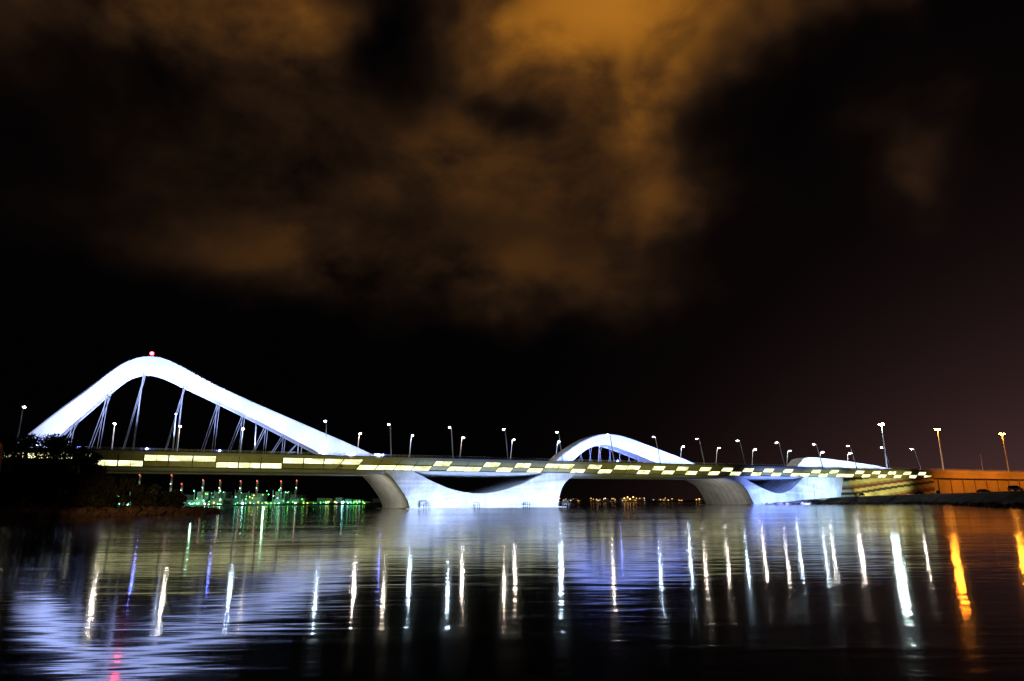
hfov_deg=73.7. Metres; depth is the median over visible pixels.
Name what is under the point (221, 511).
shore
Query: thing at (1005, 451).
mast lamp
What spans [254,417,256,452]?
street lamp
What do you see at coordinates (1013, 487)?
parked car
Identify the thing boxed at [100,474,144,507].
shrub
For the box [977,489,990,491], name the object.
parked car
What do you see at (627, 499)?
distant town
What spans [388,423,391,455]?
street lamp
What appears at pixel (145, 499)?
shrub
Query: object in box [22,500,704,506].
hills
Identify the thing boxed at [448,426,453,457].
street lamp
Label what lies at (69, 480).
tree
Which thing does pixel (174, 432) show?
street lamp
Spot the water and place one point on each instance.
(658, 591)
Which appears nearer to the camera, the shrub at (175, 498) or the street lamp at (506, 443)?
the shrub at (175, 498)
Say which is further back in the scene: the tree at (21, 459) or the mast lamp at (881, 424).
the mast lamp at (881, 424)
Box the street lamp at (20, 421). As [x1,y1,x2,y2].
[16,406,25,439]
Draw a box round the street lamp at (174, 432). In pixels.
[172,413,177,450]
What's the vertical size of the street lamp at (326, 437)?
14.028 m
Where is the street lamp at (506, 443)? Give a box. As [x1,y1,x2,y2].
[502,429,508,458]
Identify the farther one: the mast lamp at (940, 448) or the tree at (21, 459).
the mast lamp at (940, 448)
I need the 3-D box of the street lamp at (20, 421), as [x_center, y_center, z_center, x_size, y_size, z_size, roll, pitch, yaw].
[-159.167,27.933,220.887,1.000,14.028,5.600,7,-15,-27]
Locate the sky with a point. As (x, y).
(530, 228)
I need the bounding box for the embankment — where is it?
[773,490,1023,504]
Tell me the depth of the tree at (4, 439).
146.25 m
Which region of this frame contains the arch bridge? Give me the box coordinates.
[1,352,934,508]
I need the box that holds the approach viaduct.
[933,469,1023,493]
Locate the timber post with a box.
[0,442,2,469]
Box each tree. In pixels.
[0,432,51,506]
[0,435,32,499]
[26,433,79,506]
[44,443,107,507]
[72,456,109,507]
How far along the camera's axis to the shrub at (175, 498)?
168.02 m
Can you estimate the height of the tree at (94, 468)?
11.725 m
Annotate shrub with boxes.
[81,473,117,507]
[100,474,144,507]
[129,484,161,506]
[153,488,187,507]
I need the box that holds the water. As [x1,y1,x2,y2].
[0,502,1023,680]
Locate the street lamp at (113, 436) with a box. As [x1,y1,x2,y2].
[111,423,115,448]
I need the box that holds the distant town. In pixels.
[563,496,701,500]
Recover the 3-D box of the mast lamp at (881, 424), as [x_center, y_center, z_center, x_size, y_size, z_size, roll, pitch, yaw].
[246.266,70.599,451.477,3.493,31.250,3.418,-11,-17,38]
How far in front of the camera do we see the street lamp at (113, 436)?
266.48 m
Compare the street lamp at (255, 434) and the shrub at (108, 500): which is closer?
the shrub at (108, 500)
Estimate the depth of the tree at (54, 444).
147.88 m
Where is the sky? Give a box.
[0,0,1023,503]
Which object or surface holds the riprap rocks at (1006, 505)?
on the embankment
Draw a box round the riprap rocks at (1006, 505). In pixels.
[765,501,1023,507]
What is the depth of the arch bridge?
287.79 m
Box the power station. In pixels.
[117,474,380,504]
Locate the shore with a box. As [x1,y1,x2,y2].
[3,507,227,512]
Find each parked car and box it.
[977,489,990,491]
[1007,485,1023,490]
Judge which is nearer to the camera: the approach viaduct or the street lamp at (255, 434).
the street lamp at (255, 434)
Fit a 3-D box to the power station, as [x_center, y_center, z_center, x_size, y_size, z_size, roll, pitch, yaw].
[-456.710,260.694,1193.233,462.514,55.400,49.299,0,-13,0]
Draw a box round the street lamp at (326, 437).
[324,420,326,454]
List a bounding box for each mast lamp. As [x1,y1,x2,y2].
[878,423,887,466]
[934,428,943,469]
[999,433,1008,471]

